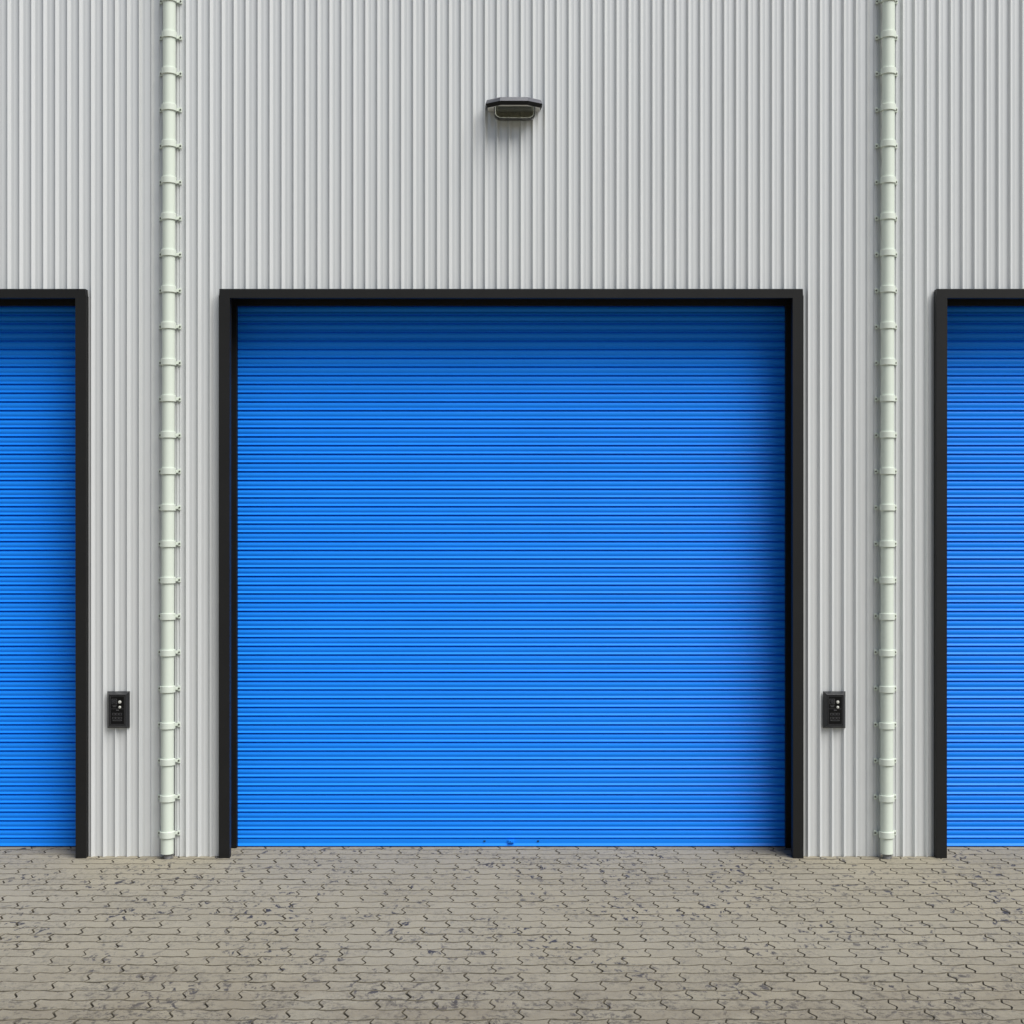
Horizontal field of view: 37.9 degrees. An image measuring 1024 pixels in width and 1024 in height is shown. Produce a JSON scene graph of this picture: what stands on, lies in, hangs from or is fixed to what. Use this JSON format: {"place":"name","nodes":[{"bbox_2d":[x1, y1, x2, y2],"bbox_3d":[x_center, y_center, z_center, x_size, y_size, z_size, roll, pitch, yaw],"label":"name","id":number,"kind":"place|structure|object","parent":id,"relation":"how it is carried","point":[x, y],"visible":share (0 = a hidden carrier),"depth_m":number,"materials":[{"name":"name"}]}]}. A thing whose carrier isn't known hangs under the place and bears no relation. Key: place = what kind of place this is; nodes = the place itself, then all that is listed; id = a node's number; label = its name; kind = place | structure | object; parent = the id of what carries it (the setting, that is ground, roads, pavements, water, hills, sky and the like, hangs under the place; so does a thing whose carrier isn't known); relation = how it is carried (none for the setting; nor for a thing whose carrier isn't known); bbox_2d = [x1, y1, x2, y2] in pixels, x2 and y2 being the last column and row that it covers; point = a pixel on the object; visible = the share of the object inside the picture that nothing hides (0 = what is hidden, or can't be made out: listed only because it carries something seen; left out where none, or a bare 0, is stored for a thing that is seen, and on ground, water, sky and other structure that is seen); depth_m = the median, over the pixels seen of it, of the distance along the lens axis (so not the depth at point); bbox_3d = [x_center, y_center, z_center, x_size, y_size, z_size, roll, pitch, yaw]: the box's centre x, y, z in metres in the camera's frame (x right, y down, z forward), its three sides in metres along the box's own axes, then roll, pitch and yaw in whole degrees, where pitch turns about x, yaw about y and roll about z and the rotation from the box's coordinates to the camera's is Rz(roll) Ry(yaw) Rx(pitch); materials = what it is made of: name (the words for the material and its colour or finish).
{"place":"outdoors","nodes":[
{"label":"outdoors","id":0,"kind":"place"},
{"bbox_2d":[0,847,1023,1023],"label":"paving","id":1,"kind":"structure","parent":0,"point":[285,911],"depth_m":6.67,"materials":[{"name":"grey stone"}]},
{"bbox_2d":[0,0,1023,857],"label":"warehouse","id":2,"kind":"structure","parent":1,"relation":"on","point":[528,486],"depth_m":8.22,"materials":[{"name":"grey metal"}]},
{"bbox_2d":[0,289,88,857],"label":"roller door","id":3,"kind":"structure","parent":2,"relation":"in","point":[44,333],"depth_m":8.45,"materials":[{"name":"blue paint"}]},
{"bbox_2d":[107,691,129,727],"bbox_3d":[-2.167,1.089,8.192,0.123,0.202,0.036,0,0,0],"label":"control box","id":4,"kind":"object","parent":2,"relation":"attached to","point":[118,709],"visible":1,"depth_m":8.18,"materials":[{"name":"black plastic"}]},
{"bbox_2d":[158,0,181,858],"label":"drainpipe","id":5,"kind":"object","parent":2,"relation":"attached to","point":[168,399],"visible":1,"depth_m":8.14,"materials":[{"name":"white plastic"}]},
{"bbox_2d":[219,289,803,857],"bbox_3d":[-0.004,0.317,8.342,3.209,3.166,0.339,0,0,0],"label":"roller door","id":6,"kind":"structure","parent":2,"relation":"in","point":[498,567],"depth_m":8.45,"materials":[{"name":"blue paint"}]},
{"bbox_2d":[486,97,541,120],"bbox_3d":[0.011,-2.207,8.146,0.311,0.126,0.126,0,0,0],"label":"wall lamp","id":7,"kind":"object","parent":2,"relation":"attached to","point":[513,104],"visible":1,"depth_m":8.12,"materials":[{"name":"black metal"}]},
{"bbox_2d":[823,691,845,727],"bbox_3d":[1.775,1.089,8.192,0.123,0.202,0.036,0,0,0],"label":"control box","id":8,"kind":"object","parent":2,"relation":"attached to","point":[834,709],"visible":1,"depth_m":8.18,"materials":[{"name":"black plastic"}]},
{"bbox_2d":[874,0,897,858],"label":"drainpipe","id":9,"kind":"object","parent":2,"relation":"attached to","point":[887,435],"visible":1,"depth_m":8.14,"materials":[{"name":"white plastic"}]},
{"bbox_2d":[934,289,1023,857],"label":"roller door","id":10,"kind":"structure","parent":2,"relation":"in","point":[979,333],"depth_m":8.45,"materials":[{"name":"blue paint"}]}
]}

